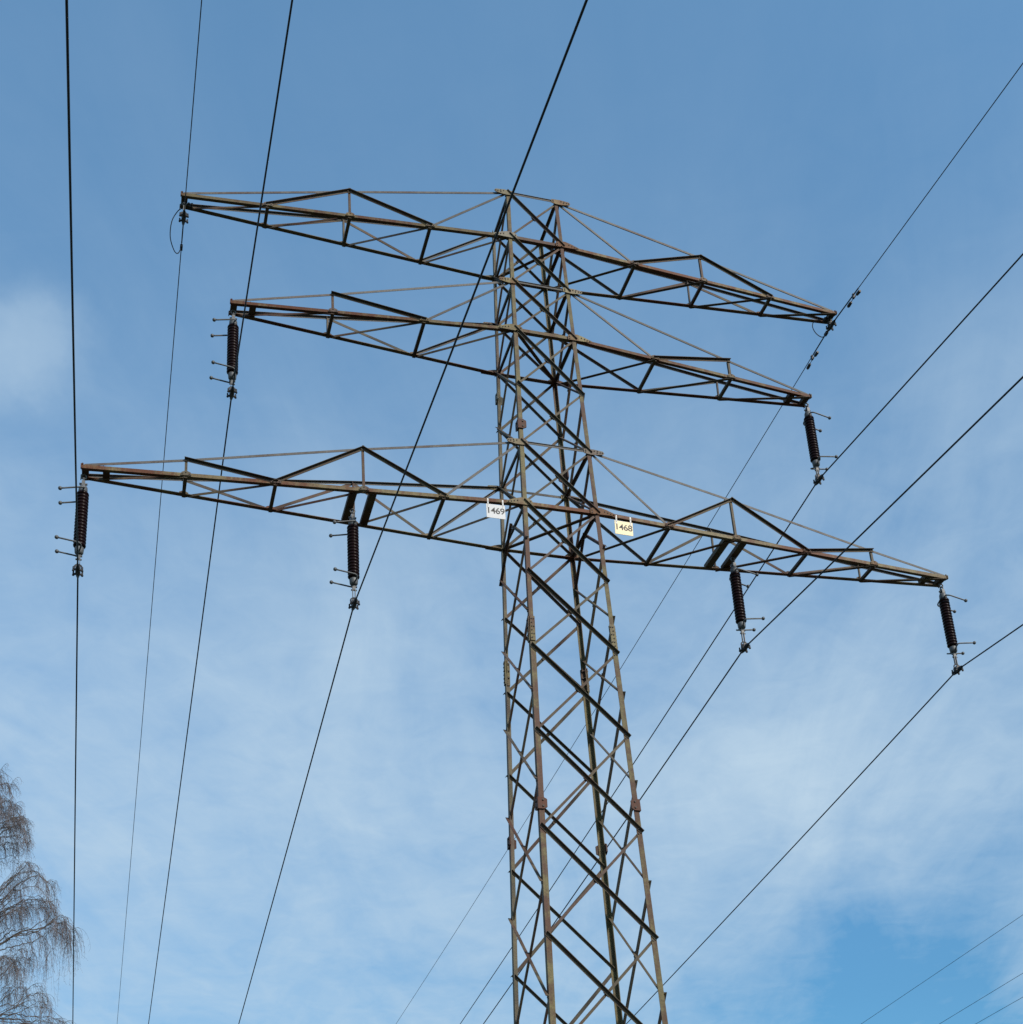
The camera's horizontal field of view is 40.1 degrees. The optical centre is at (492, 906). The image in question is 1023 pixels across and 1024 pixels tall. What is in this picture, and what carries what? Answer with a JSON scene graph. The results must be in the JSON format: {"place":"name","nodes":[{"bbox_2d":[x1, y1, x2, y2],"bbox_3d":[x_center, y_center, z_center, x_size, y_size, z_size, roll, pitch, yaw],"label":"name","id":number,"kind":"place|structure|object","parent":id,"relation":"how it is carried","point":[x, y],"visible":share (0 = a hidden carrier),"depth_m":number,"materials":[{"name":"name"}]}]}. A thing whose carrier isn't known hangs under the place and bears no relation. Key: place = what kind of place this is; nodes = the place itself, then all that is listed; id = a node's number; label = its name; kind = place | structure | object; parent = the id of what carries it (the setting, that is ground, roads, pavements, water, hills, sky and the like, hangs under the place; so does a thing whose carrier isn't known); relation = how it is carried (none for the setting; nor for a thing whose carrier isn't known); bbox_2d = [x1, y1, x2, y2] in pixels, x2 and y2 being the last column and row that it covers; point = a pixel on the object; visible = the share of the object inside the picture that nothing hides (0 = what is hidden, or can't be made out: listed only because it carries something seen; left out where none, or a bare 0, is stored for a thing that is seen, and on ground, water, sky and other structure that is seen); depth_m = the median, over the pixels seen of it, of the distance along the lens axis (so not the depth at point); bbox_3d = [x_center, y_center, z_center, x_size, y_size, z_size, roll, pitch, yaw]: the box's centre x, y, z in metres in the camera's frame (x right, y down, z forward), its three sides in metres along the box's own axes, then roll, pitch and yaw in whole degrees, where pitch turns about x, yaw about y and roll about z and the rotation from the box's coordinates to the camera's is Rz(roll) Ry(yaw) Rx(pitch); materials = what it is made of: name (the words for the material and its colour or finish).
{"place":"outdoors","nodes":[
{"label":"outdoors","id":0,"kind":"place"},
{"bbox_2d":[65,0,78,1023],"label":"conductor","id":1,"kind":"object","parent":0,"point":[69,154],"visible":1,"depth_m":16.24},
{"bbox_2d":[0,0,1022,1023],"label":"sky","id":2,"kind":"structure","parent":0,"point":[786,145],"materials":[{"name":"blue"}]},
{"bbox_2d":[626,624,1022,1023],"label":"conductor","id":3,"kind":"object","parent":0,"point":[836,800],"visible":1,"depth_m":28.54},
{"bbox_2d":[863,916,1020,1022],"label":"conductor","id":4,"kind":"object","parent":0,"point":[943,968],"visible":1,"depth_m":80.54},
{"bbox_2d":[940,973,1022,1023],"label":"conductor","id":5,"kind":"object","parent":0,"point":[982,997],"visible":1,"depth_m":77.12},
{"label":"ground","id":6,"kind":"structure","parent":0,"visible":0},
{"bbox_2d":[0,764,88,1023],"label":"birch tree","id":7,"kind":"object","parent":6,"relation":"on","point":[16,822],"visible":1,"depth_m":40.03,"materials":[{"name":"brown plant"}]},
{"bbox_2d":[80,188,948,1023],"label":"transmission tower","id":8,"kind":"structure","parent":6,"relation":"on","point":[498,280],"depth_m":23.83,"materials":[{"name":"metal"}]},
{"bbox_2d":[55,474,88,577],"bbox_3d":[-6.341,-5.785,21.145,0.450,1.812,0.422,3,-22,-16],"label":"insulator","id":9,"kind":"object","parent":8,"relation":"hanging from","point":[82,499],"visible":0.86,"depth_m":21.11,"materials":[{"name":"brown ceramic"}]},
{"bbox_2d":[170,201,192,253],"bbox_3d":[-5.368,-11.671,24.079,0.322,0.638,0.810,8,-24,-27],"label":"earth wire clamp","id":10,"kind":"object","parent":8,"relation":"hanging from","point":[183,215],"visible":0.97,"depth_m":23.99,"materials":[{"name":"black metal"}]},
{"bbox_2d":[117,0,201,1020],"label":"earth wire","id":11,"kind":"object","parent":10,"relation":"attached to","point":[165,435],"visible":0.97,"depth_m":27.70,"materials":[{"name":"grey metal"}]},
{"bbox_2d":[209,310,238,399],"bbox_3d":[-4.404,-9.131,23.069,0.450,1.786,0.422,3,-22,-16],"label":"insulator","id":12,"kind":"object","parent":8,"relation":"hanging from","point":[232,334],"visible":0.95,"depth_m":23.02,"materials":[{"name":"brown ceramic"}]},
{"bbox_2d":[148,0,292,1023],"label":"conductor","id":13,"kind":"object","parent":12,"relation":"hanging from","point":[283,57],"visible":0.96,"depth_m":22.30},
{"bbox_2d":[329,508,359,610],"bbox_3d":[-2.337,-5.553,22.251,0.450,1.866,0.422,3,-22,-16],"label":"insulator","id":14,"kind":"object","parent":8,"relation":"hanging from","point":[352,534],"visible":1,"depth_m":22.22,"materials":[{"name":"brown ceramic"}]},
{"bbox_2d":[238,0,587,1023],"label":"conductor","id":15,"kind":"object","parent":14,"relation":"hanging from","point":[430,408],"visible":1,"depth_m":16.25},
{"bbox_2d":[486,498,505,519],"bbox_3d":[0.052,-6.391,22.555,0.315,0.366,0.012,3,-22,-16],"label":"number sign","id":16,"kind":"object","parent":8,"relation":"attached to","point":[495,511],"visible":1,"depth_m":22.54,"materials":[{"name":"white metal"}]},
{"bbox_2d":[614,515,632,535],"bbox_3d":[2.166,-6.282,23.143,0.315,0.366,0.012,5,-22,-15],"label":"number sign","id":17,"kind":"object","parent":8,"relation":"attached to","point":[623,528],"visible":1,"depth_m":23.12,"materials":[{"name":"beige metal"}]},
{"bbox_2d":[729,557,764,653],"bbox_3d":[4.351,-5.196,24.110,0.450,1.889,0.422,3,-22,-16],"label":"insulator","id":18,"kind":"object","parent":8,"relation":"hanging from","point":[741,619],"visible":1,"depth_m":24.02,"materials":[{"name":"brown ceramic"}]},
{"bbox_2d":[483,376,1022,1023],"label":"conductor","id":19,"kind":"object","parent":18,"relation":"hanging from","point":[787,606],"visible":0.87,"depth_m":21.49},
{"bbox_2d":[803,403,837,485],"bbox_3d":[6.045,-8.579,25.976,0.450,1.809,0.422,3,-22,-16],"label":"insulator","id":20,"kind":"object","parent":8,"relation":"hanging from","point":[812,440],"visible":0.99,"depth_m":25.87,"materials":[{"name":"brown ceramic"}]},
{"bbox_2d":[460,253,1022,1023],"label":"conductor","id":21,"kind":"object","parent":20,"relation":"hanging from","point":[772,551],"visible":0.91,"depth_m":26.30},
{"bbox_2d":[812,288,858,354],"bbox_3d":[6.469,-11.332,27.041,0.454,0.354,1.802,3,-22,-16],"label":"earth wire clamp","id":22,"kind":"object","parent":8,"relation":"hanging from","point":[830,322],"visible":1,"depth_m":27.21,"materials":[{"name":"black metal"}]},
{"bbox_2d":[397,63,1022,1021],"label":"earth wire","id":23,"kind":"object","parent":22,"relation":"attached to","point":[757,445],"visible":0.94,"depth_m":29.87,"materials":[{"name":"grey metal"}]},
{"bbox_2d":[806,351,818,369],"bbox_3d":[6.362,-10.884,27.893,0.069,0.161,0.453,3,-22,-16],"label":"vibration damper","id":24,"kind":"object","parent":23,"relation":"attached to","point":[812,358],"visible":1,"depth_m":27.89,"materials":[{"name":"black metal"}]},
{"bbox_2d":[847,290,860,307],"bbox_3d":[6.801,-11.458,26.395,0.070,0.166,0.452,3,-22,-16],"label":"vibration damper","id":25,"kind":"object","parent":23,"relation":"attached to","point":[858,292],"visible":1,"depth_m":26.40,"materials":[{"name":"black metal"}]},
{"bbox_2d":[937,583,975,675],"bbox_3d":[8.323,-4.998,25.220,0.450,1.872,0.422,3,-22,-16],"label":"insulator","id":26,"kind":"object","parent":8,"relation":"hanging from","point":[943,603],"visible":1,"depth_m":25.12,"materials":[{"name":"brown ceramic"}]}
]}

